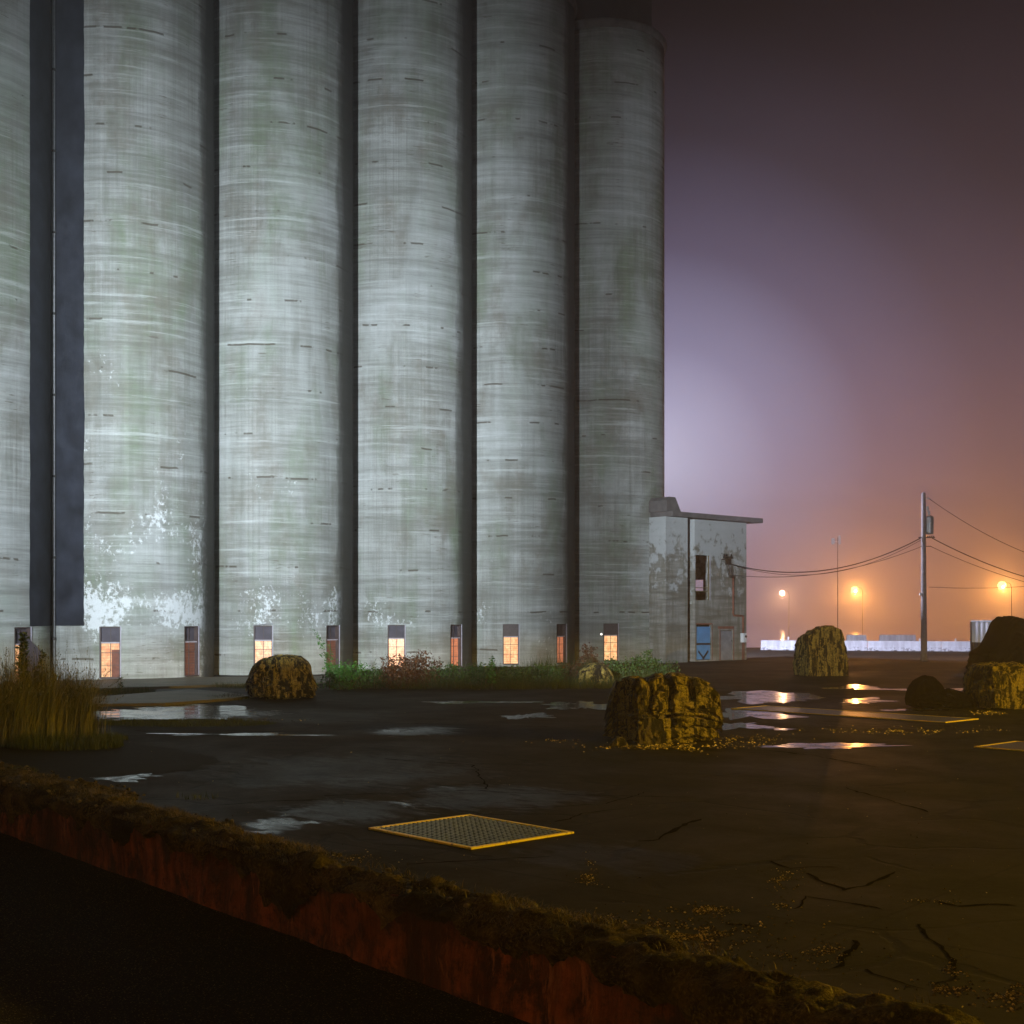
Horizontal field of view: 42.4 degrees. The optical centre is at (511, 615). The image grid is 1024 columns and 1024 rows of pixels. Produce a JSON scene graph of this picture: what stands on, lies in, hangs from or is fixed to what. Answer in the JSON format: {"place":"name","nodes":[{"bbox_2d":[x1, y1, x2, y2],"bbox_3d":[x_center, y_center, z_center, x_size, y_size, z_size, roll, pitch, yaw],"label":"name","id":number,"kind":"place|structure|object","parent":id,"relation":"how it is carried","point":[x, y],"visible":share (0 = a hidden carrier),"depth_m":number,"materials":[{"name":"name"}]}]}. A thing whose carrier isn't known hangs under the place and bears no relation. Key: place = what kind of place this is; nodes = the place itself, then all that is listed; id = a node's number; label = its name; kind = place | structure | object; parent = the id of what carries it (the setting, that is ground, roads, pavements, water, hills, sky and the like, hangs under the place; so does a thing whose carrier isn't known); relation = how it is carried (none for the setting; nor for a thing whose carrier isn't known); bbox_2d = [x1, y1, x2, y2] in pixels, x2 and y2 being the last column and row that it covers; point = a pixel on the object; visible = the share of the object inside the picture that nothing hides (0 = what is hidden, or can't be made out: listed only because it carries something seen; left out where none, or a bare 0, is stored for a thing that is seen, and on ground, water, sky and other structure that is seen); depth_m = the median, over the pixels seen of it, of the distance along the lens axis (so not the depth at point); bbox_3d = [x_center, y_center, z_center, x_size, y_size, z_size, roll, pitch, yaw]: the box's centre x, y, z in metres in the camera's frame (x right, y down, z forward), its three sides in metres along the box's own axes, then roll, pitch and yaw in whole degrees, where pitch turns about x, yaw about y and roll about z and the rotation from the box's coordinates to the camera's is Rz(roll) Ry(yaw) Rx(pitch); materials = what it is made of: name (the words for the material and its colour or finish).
{"place":"outdoors","nodes":[
{"label":"outdoors","id":0,"kind":"place"},
{"bbox_2d":[0,641,67,744],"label":"tall grass","id":1,"kind":"structure","parent":0,"point":[24,722],"depth_m":32.79,"materials":[{"name":"plant"}]},
{"bbox_2d":[0,638,127,738],"bbox_3d":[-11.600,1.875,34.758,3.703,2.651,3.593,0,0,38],"label":"tall grass","id":2,"kind":"structure","parent":0,"point":[87,718],"depth_m":34.59,"materials":[{"name":"plant"}]},
{"bbox_2d":[0,832,530,1023],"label":"road","id":3,"kind":"structure","parent":0,"point":[82,942],"depth_m":15.37,"materials":[{"name":"asphalt"}]},
{"bbox_2d":[0,798,689,1023],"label":"retaining wall","id":4,"kind":"structure","parent":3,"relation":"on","point":[447,957],"depth_m":15.28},
{"bbox_2d":[0,759,983,1023],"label":"moss bank","id":5,"kind":"structure","parent":4,"relation":"on","point":[730,990],"depth_m":13.18,"materials":[{"name":"plant"}]},
{"bbox_2d":[0,762,559,917],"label":"moss","id":6,"kind":"object","parent":5,"relation":"on","point":[409,887],"visible":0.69,"depth_m":20.60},
{"bbox_2d":[325,649,664,689],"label":"grass","id":7,"kind":"structure","parent":0,"point":[565,683],"depth_m":58.40,"materials":[{"name":"plant"}]},
{"bbox_2d":[9,648,1023,1023],"bbox_3d":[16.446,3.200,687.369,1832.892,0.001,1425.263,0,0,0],"label":"ground","id":8,"kind":"structure","parent":0,"point":[963,836],"depth_m":22.35,"materials":[{"name":"asphalt"}]},
{"bbox_2d":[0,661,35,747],"bbox_3d":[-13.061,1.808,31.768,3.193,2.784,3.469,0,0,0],"label":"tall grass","id":9,"kind":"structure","parent":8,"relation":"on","point":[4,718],"depth_m":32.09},
{"bbox_2d":[15,632,30,717],"bbox_3d":[-12.680,1.807,34.126,0.559,2.786,0.488,0,0,-26],"label":"leafy stalk","id":10,"kind":"object","parent":8,"relation":"on","point":[23,638],"visible":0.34,"depth_m":34.10,"materials":[{"name":"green plant"}]},
{"bbox_2d":[0,0,49,683],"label":"grain silo","id":11,"kind":"object","parent":8,"relation":"on","point":[24,315],"visible":0.96,"depth_m":61.23,"materials":[{"name":"concrete"}]},
{"bbox_2d":[14,627,31,674],"bbox_3d":[-22.772,1.800,61.171,0.431,2.560,1.050,0,0,23],"label":"window","id":12,"kind":"structure","parent":11,"relation":"in","point":[16,629],"depth_m":61.11,"materials":[{"name":"paint"}]},
{"bbox_2d":[18,632,41,676],"bbox_3d":[-22.358,1.984,61.290,0.050,2.450,1.370,-6,-2,20],"label":"leaning board","id":13,"kind":"object","parent":8,"relation":"on","point":[32,646],"visible":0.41,"depth_m":61.37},
{"bbox_2d":[0,741,220,776],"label":"asphalt patch","id":14,"kind":"object","parent":8,"relation":"on","point":[127,759],"visible":0.68,"depth_m":29.05,"materials":[{"name":"asphalt"}]},
{"bbox_2d":[90,773,159,781],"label":"puddle","id":15,"kind":"object","parent":8,"relation":"on","point":[131,778],"visible":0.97,"depth_m":26.04,"materials":[{"name":"black"}]},
{"bbox_2d":[0,681,276,799],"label":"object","id":16,"kind":"structure","parent":8,"relation":"on","point":[38,742],"depth_m":32.91,"materials":[{"name":"plant"}]},
{"bbox_2d":[90,689,249,706],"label":"concrete slab","id":17,"kind":"structure","parent":8,"relation":"on","point":[178,697],"depth_m":49.34,"materials":[{"name":"concrete"}]},
{"bbox_2d":[1,676,340,690],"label":"concrete apron","id":18,"kind":"object","parent":8,"relation":"on","point":[178,682],"visible":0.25,"depth_m":61.14,"materials":[{"name":"concrete"}]},
{"bbox_2d":[50,0,213,679],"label":"grain silo","id":19,"kind":"object","parent":18,"relation":"on","point":[134,335],"visible":0.74,"depth_m":64.94,"materials":[{"name":"concrete"}]},
{"bbox_2d":[51,0,55,680],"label":"drain pipe","id":20,"kind":"object","parent":19,"relation":"attached to","point":[53,314],"visible":0.98,"depth_m":64.86,"materials":[{"name":"metal"}]},
{"bbox_2d":[99,626,120,678],"bbox_3d":[-19.660,1.800,64.644,1.050,2.560,0.431,0,0,-6],"label":"window","id":21,"kind":"structure","parent":19,"relation":"in","point":[112,659],"depth_m":64.69,"materials":[{"name":"glass"}]},
{"bbox_2d":[184,626,199,676],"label":"window","id":22,"kind":"structure","parent":19,"relation":"in","point":[191,633],"depth_m":67.12,"materials":[{"name":"glass"}]},
{"bbox_2d":[96,704,246,718],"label":"puddle","id":23,"kind":"object","parent":8,"relation":"on","point":[200,711],"visible":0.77,"depth_m":43.97,"materials":[{"name":"black liquid"}]},
{"bbox_2d":[94,719,286,729],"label":"asphalt patch","id":24,"kind":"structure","parent":8,"relation":"on","point":[187,727],"depth_m":37.92,"materials":[{"name":"asphalt"}]},
{"bbox_2d":[148,733,319,735],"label":"puddle","id":25,"kind":"object","parent":8,"relation":"on","point":[250,734],"visible":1,"depth_m":35.43,"materials":[{"name":"clear liquid"}]},
{"bbox_2d":[245,654,318,698],"bbox_3d":[-8.913,2.388,51.133,2.800,1.790,2.373,0,0,-14],"label":"boulder","id":26,"kind":"object","parent":8,"relation":"on","point":[282,676],"visible":1,"depth_m":50.31,"materials":[{"name":"stone"}]},
{"bbox_2d":[214,0,352,674],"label":"grain silo","id":27,"kind":"object","parent":8,"relation":"on","point":[283,327],"visible":0.74,"depth_m":70.97,"materials":[{"name":"concrete"}]},
{"bbox_2d":[253,623,272,664],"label":"window","id":28,"kind":"structure","parent":27,"relation":"in","point":[262,635],"depth_m":70.77,"materials":[{"name":"glass"}]},
{"bbox_2d":[326,625,339,669],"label":"window","id":29,"kind":"structure","parent":27,"relation":"in","point":[332,631],"depth_m":72.90,"materials":[{"name":"paint"}]},
{"bbox_2d":[312,630,332,675],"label":"leafy stalk","id":30,"kind":"object","parent":8,"relation":"on","point":[322,644],"visible":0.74,"depth_m":60.42,"materials":[{"name":"green plant"}]},
{"bbox_2d":[316,659,371,689],"bbox_3d":[-7.322,2.581,57.225,2.526,1.454,2.270,0,0,22],"label":"bush","id":31,"kind":"object","parent":8,"relation":"on","point":[345,677],"visible":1,"depth_m":57.06,"materials":[{"name":"green plant"}]},
{"bbox_2d":[348,666,396,688],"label":"bush","id":32,"kind":"object","parent":8,"relation":"on","point":[376,672],"visible":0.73,"depth_m":57.80,"materials":[{"name":"green plant"}]},
{"bbox_2d":[378,730,423,732],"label":"puddle","id":33,"kind":"object","parent":8,"relation":"on","point":[388,731],"visible":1,"depth_m":36.38,"materials":[{"name":"black"}]},
{"bbox_2d":[378,653,426,688],"bbox_3d":[-4.853,2.461,57.916,2.282,1.629,1.977,0,0,-14],"label":"bush","id":34,"kind":"object","parent":8,"relation":"on","point":[388,670],"visible":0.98,"depth_m":57.77,"materials":[{"name":"brown plant"}]},
{"bbox_2d":[353,0,471,670],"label":"grain silo","id":35,"kind":"object","parent":8,"relation":"on","point":[412,326],"visible":0.7,"depth_m":77.01,"materials":[{"name":"concrete"}]},
{"bbox_2d":[388,625,405,665],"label":"window","id":36,"kind":"structure","parent":35,"relation":"in","point":[396,633],"depth_m":76.88,"materials":[{"name":"glass"}]},
{"bbox_2d":[450,624,461,666],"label":"window","id":37,"kind":"structure","parent":35,"relation":"in","point":[455,630],"depth_m":78.84,"materials":[{"name":"glass"}]},
{"bbox_2d":[392,649,443,687],"bbox_3d":[-4.208,2.365,58.880,2.404,1.873,1.853,0,0,-32],"label":"bush","id":38,"kind":"object","parent":8,"relation":"on","point":[422,659],"visible":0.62,"depth_m":58.74,"materials":[{"name":"brown plant"}]},
{"bbox_2d":[421,661,474,687],"bbox_3d":[-2.876,2.621,58.500,2.500,1.352,2.715,0,0,-32],"label":"bush","id":39,"kind":"object","parent":8,"relation":"on","point":[450,670],"visible":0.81,"depth_m":58.76,"materials":[{"name":"green plant"}]},
{"bbox_2d":[368,814,573,849],"bbox_3d":[-0.618,3.185,19.554,2.000,0.030,2.350,0,0,-43],"label":"floor grate","id":40,"kind":"object","parent":8,"relation":"on","point":[469,831],"visible":1,"depth_m":19.45,"materials":[{"name":"metal"}]},
{"bbox_2d":[454,661,507,687],"bbox_3d":[-1.331,2.616,58.642,2.189,1.358,2.424,0,0,35],"label":"bush","id":41,"kind":"object","parent":8,"relation":"on","point":[479,675],"visible":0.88,"depth_m":58.42,"materials":[{"name":"green plant"}]},
{"bbox_2d":[436,701,534,703],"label":"puddle","id":42,"kind":"object","parent":8,"relation":"on","point":[459,702],"visible":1,"depth_m":48.48,"materials":[{"name":"clear liquid"}]},
{"bbox_2d":[487,655,496,683],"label":"leafy stalk","id":43,"kind":"object","parent":8,"relation":"on","point":[491,678],"visible":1,"depth_m":57.70,"materials":[{"name":"green plant"}]},
{"bbox_2d":[485,663,542,687],"bbox_3d":[0.045,2.665,59.152,2.636,1.236,2.346,0,0,0],"label":"bush","id":44,"kind":"object","parent":8,"relation":"on","point":[516,675],"visible":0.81,"depth_m":58.66,"materials":[{"name":"green plant"}]},
{"bbox_2d":[472,0,577,666],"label":"grain silo","id":45,"kind":"object","parent":8,"relation":"on","point":[523,330],"visible":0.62,"depth_m":83.06,"materials":[{"name":"concrete"}]},
{"bbox_2d":[503,624,519,664],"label":"window","id":46,"kind":"structure","parent":45,"relation":"in","point":[511,632],"depth_m":82.96,"materials":[{"name":"glass"}]},
{"bbox_2d":[557,624,566,663],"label":"window","id":47,"kind":"structure","parent":45,"relation":"in","point":[561,628],"depth_m":84.83,"materials":[{"name":"paint"}]},
{"bbox_2d":[504,712,555,718],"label":"puddle","id":48,"kind":"object","parent":8,"relation":"on","point":[541,715],"visible":1,"depth_m":41.79,"materials":[{"name":"black"}]},
{"bbox_2d":[521,663,568,686],"bbox_3d":[1.482,2.702,59.798,2.463,1.201,1.848,0,0,37],"label":"bush","id":49,"kind":"object","parent":8,"relation":"on","point":[544,668],"visible":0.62,"depth_m":59.60,"materials":[{"name":"green plant"}]},
{"bbox_2d":[558,659,582,682],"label":"bush","id":50,"kind":"object","parent":8,"relation":"on","point":[572,669],"visible":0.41,"depth_m":62.40,"materials":[{"name":"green plant"}]},
{"bbox_2d":[541,701,606,709],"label":"puddle","id":51,"kind":"object","parent":8,"relation":"on","point":[567,705],"visible":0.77,"depth_m":46.86,"materials":[{"name":"clear liquid"}]},
{"bbox_2d":[573,642,608,667],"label":"bush","id":52,"kind":"object","parent":8,"relation":"on","point":[587,654],"visible":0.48,"depth_m":64.51,"materials":[{"name":"brown plant"}]},
{"bbox_2d":[573,662,614,685],"bbox_3d":[3.800,2.700,60.682,2.035,1.102,1.606,0,0,0],"label":"boulder","id":53,"kind":"object","parent":8,"relation":"on","point":[596,670],"visible":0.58,"depth_m":60.08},
{"bbox_2d":[187,707,1013,1007],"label":"fallen leaves","id":54,"kind":"object","parent":8,"relation":"on","point":[766,873],"visible":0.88,"depth_m":16.22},
{"bbox_2d":[610,737,628,745],"bbox_3d":[2.635,3.091,32.407,0.453,0.242,0.316,0,0,0],"label":"boulder","id":55,"kind":"object","parent":8,"relation":"on","point":[618,741],"visible":1,"depth_m":32.27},
{"bbox_2d":[575,17,666,662],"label":"grain silo","id":56,"kind":"object","parent":8,"relation":"on","point":[619,273],"visible":0.66,"depth_m":89.08,"materials":[{"name":"concrete"}]},
{"bbox_2d":[603,623,618,660],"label":"window","id":57,"kind":"structure","parent":56,"relation":"in","point":[610,630],"depth_m":89.07,"materials":[{"name":"glass"}]},
{"bbox_2d":[575,0,651,25],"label":"conveyor gallery","id":58,"kind":"object","parent":56,"relation":"on","point":[638,10],"visible":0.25,"depth_m":91.88,"materials":[{"name":"concrete"}]},
{"bbox_2d":[604,656,648,678],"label":"bush","id":59,"kind":"object","parent":8,"relation":"on","point":[617,668],"visible":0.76,"depth_m":64.49,"materials":[{"name":"green plant"}]},
{"bbox_2d":[249,709,1023,1011],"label":"gravel","id":60,"kind":"structure","parent":8,"relation":"on","point":[700,936],"depth_m":13.39,"materials":[{"name":"gravel"}]},
{"bbox_2d":[630,647,663,675],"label":"bush","id":61,"kind":"object","parent":8,"relation":"on","point":[640,660],"visible":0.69,"depth_m":65.58,"materials":[{"name":"green plant"}]},
{"bbox_2d":[636,716,664,743],"bbox_3d":[3.469,2.871,33.068,0.736,0.700,0.589,0,0,0],"label":"boulder","id":62,"kind":"object","parent":8,"relation":"on","point":[650,730],"visible":0.99,"depth_m":32.82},
{"bbox_2d":[644,657,679,674],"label":"bush","id":63,"kind":"object","parent":8,"relation":"on","point":[665,670],"visible":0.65,"depth_m":65.58,"materials":[{"name":"green plant"}]},
{"bbox_2d":[603,672,723,742],"bbox_3d":[3.942,2.379,34.204,2.658,1.794,2.185,0,0,-22],"label":"boulder","id":64,"kind":"object","parent":8,"relation":"on","point":[683,708],"visible":0.91,"depth_m":33.47,"materials":[{"name":"stone"}]},
{"bbox_2d":[644,819,701,840],"bbox_3d":[2.442,3.195,19.692,0.236,0.001,2.393,0,0,28],"label":"pavement crack","id":65,"kind":"object","parent":8,"relation":"on","point":[676,828],"visible":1,"depth_m":19.70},
{"bbox_2d":[649,497,762,662],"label":"annex building","id":66,"kind":"structure","parent":8,"relation":"on","point":[687,620],"depth_m":91.92,"materials":[{"name":"concrete"}]},
{"bbox_2d":[696,627,710,659],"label":"blue door","id":67,"kind":"structure","parent":66,"relation":"in","point":[703,643],"depth_m":92.40,"materials":[{"name":"paint"}]},
{"bbox_2d":[720,631,731,659],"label":"grey door","id":68,"kind":"structure","parent":66,"relation":"in","point":[725,636],"depth_m":94.11,"materials":[{"name":"paint"}]},
{"bbox_2d":[721,722,773,729],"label":"puddle","id":69,"kind":"object","parent":8,"relation":"on","point":[726,726],"visible":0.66,"depth_m":38.00,"materials":[{"name":"clear liquid"}]},
{"bbox_2d":[722,708,806,719],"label":"puddle","id":70,"kind":"object","parent":8,"relation":"on","point":[731,714],"visible":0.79,"depth_m":42.62,"materials":[{"name":"clear liquid"}]},
{"bbox_2d":[720,690,825,703],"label":"puddle","id":71,"kind":"object","parent":8,"relation":"on","point":[755,697],"visible":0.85,"depth_m":51.47,"materials":[{"name":"clear liquid"}]},
{"bbox_2d":[761,640,795,649],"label":"concrete barrier","id":72,"kind":"object","parent":8,"relation":"on","point":[777,644],"visible":0.89,"depth_m":122.40,"materials":[{"name":"white concrete"}]},
{"bbox_2d":[793,625,848,675],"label":"boulder","id":73,"kind":"object","parent":8,"relation":"on","point":[820,650],"visible":0.97,"depth_m":69.93,"materials":[{"name":"stone"}]},
{"bbox_2d":[761,743,910,748],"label":"puddle","id":74,"kind":"object","parent":8,"relation":"on","point":[822,745],"visible":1,"depth_m":32.44,"materials":[{"name":"clear liquid"}]},
{"bbox_2d":[831,535,840,627],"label":"floodlight mast","id":75,"kind":"object","parent":8,"relation":"on","point":[838,541],"visible":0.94,"depth_m":189.94,"materials":[{"name":"grey metal"}]},
{"bbox_2d":[833,940,859,967],"bbox_3d":[3.161,3.195,12.456,0.119,0.001,1.147,0,0,24],"label":"pavement crack","id":76,"kind":"object","parent":8,"relation":"on","point":[854,947],"visible":1,"depth_m":12.47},
{"bbox_2d":[806,872,894,890],"bbox_3d":[4.271,3.195,15.898,1.164,0.001,1.052,0,0,-6],"label":"pavement crack","id":77,"kind":"object","parent":8,"relation":"on","point":[867,884],"visible":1,"depth_m":15.85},
{"bbox_2d":[822,684,879,689],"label":"puddle","id":78,"kind":"object","parent":8,"relation":"on","point":[861,687],"visible":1,"depth_m":58.63,"materials":[{"name":"clear liquid"}]},
{"bbox_2d":[731,705,978,722],"bbox_3d":[10.946,3.185,42.937,2.000,0.030,8.000,0,0,-43],"label":"floor grate","id":79,"kind":"object","parent":8,"relation":"on","point":[908,717],"visible":1,"depth_m":42.42,"materials":[{"name":"yellow paint"}]},
{"bbox_2d":[845,640,866,650],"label":"concrete barrier","id":80,"kind":"object","parent":8,"relation":"on","point":[861,645],"visible":0.52,"depth_m":120.41,"materials":[{"name":"white concrete"}]},
{"bbox_2d":[840,697,892,703],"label":"puddle","id":81,"kind":"object","parent":8,"relation":"on","point":[866,700],"visible":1,"depth_m":49.65,"materials":[{"name":"clear liquid"}]},
{"bbox_2d":[868,640,903,650],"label":"concrete barrier","id":82,"kind":"object","parent":8,"relation":"on","point":[896,645],"visible":0.99,"depth_m":119.69,"materials":[{"name":"white concrete"}]},
{"bbox_2d":[885,708,950,711],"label":"puddle","id":83,"kind":"object","parent":8,"relation":"on","point":[925,709],"visible":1,"depth_m":44.88,"materials":[{"name":"clear liquid"}]},
{"bbox_2d":[904,640,940,650],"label":"concrete barrier","id":84,"kind":"object","parent":8,"relation":"on","point":[911,645],"visible":0.91,"depth_m":118.86,"materials":[{"name":"white concrete"}]},
{"bbox_2d":[905,675,946,707],"bbox_3d":[14.438,2.661,45.846,1.455,1.195,1.551,0,0,0],"label":"boulder","id":85,"kind":"object","parent":8,"relation":"on","point":[924,691],"visible":0.94,"depth_m":45.25,"materials":[{"name":"stone"}]},
{"bbox_2d":[918,492,934,660],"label":"utility pole","id":86,"kind":"object","parent":8,"relation":"on","point":[927,524],"visible":0.99,"depth_m":92.35,"materials":[{"name":"grey wood"}]},
{"bbox_2d":[731,538,920,572],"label":"overhead cable","id":87,"kind":"object","parent":86,"relation":"attached to","point":[826,569],"visible":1,"depth_m":93.04,"materials":[{"name":"rubber"}]},
{"bbox_2d":[734,547,919,576],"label":"overhead cable","id":88,"kind":"object","parent":86,"relation":"attached to","point":[834,571],"visible":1,"depth_m":93.03,"materials":[{"name":"rubber"}]},
{"bbox_2d":[932,538,1023,576],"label":"overhead cable","id":89,"kind":"object","parent":86,"relation":"attached to","point":[977,559],"visible":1,"depth_m":93.85,"materials":[{"name":"rubber"}]},
{"bbox_2d":[917,924,956,983],"bbox_3d":[4.058,3.195,12.514,0.272,0.001,2.326,0,0,13],"label":"pavement crack","id":90,"kind":"object","parent":8,"relation":"on","point":[923,931],"visible":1,"depth_m":12.47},
{"bbox_2d":[941,640,969,651],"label":"concrete barrier","id":91,"kind":"object","parent":8,"relation":"on","point":[948,645],"visible":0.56,"depth_m":118.01,"materials":[{"name":"white concrete"}]},
{"bbox_2d":[942,688,976,708],"bbox_3d":[15.344,2.871,45.631,1.422,0.723,1.076,0,0,0],"label":"boulder","id":92,"kind":"object","parent":8,"relation":"on","point":[956,699],"visible":0.82,"depth_m":45.19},
{"bbox_2d":[936,900,1011,906],"bbox_3d":[5.123,3.195,14.567,0.877,0.001,0.284,0,0,16],"label":"pavement crack","id":93,"kind":"object","parent":8,"relation":"on","point":[976,904],"visible":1,"depth_m":14.59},
{"bbox_2d":[970,620,991,650],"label":"shipping container","id":94,"kind":"object","parent":8,"relation":"on","point":[978,629],"visible":0.27,"depth_m":90.78,"materials":[{"name":"metal"}]},
{"bbox_2d":[962,661,1023,709],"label":"boulder","id":95,"kind":"object","parent":8,"relation":"on","point":[991,685],"visible":0.89,"depth_m":44.79,"materials":[{"name":"stone"}]},
{"bbox_2d":[966,616,1023,668],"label":"boulder","id":96,"kind":"object","parent":8,"relation":"on","point":[1003,640],"visible":0.51,"depth_m":59.32,"materials":[{"name":"stone"}]},
{"bbox_2d":[974,741,1023,750],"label":"floor grate","id":97,"kind":"object","parent":8,"relation":"on","point":[1015,745],"visible":1,"depth_m":32.05,"materials":[{"name":"metal"}]},
{"bbox_2d":[998,581,1011,615],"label":"street lamp","id":98,"kind":"object","parent":8,"relation":"on","point":[1001,584],"visible":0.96,"depth_m":234.78,"materials":[{"name":"yellow"}]},
{"bbox_2d":[652,0,1023,618],"label":"sky","id":99,"kind":"structure","parent":0,"point":[844,179],"materials":[{"name":"purple"}]},
{"bbox_2d":[746,619,993,647],"bbox_3d":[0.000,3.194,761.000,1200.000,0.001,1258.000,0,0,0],"label":"water","id":100,"kind":"structure","parent":0,"point":[758,631],"depth_m":326.87,"materials":[{"name":"liquid"}]},
{"bbox_2d":[846,635,866,640],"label":"concrete barrier","id":101,"kind":"object","parent":100,"relation":"on","point":[856,637],"visible":0.73,"depth_m":149.97,"materials":[{"name":"grey concrete"}]},
{"bbox_2d":[879,635,895,640],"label":"concrete barrier","id":102,"kind":"object","parent":100,"relation":"on","point":[887,637],"visible":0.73,"depth_m":149.95,"materials":[{"name":"grey concrete"}]},
{"bbox_2d":[896,635,915,640],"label":"concrete barrier","id":103,"kind":"object","parent":100,"relation":"on","point":[905,637],"visible":0.68,"depth_m":149.96,"materials":[{"name":"grey concrete"}]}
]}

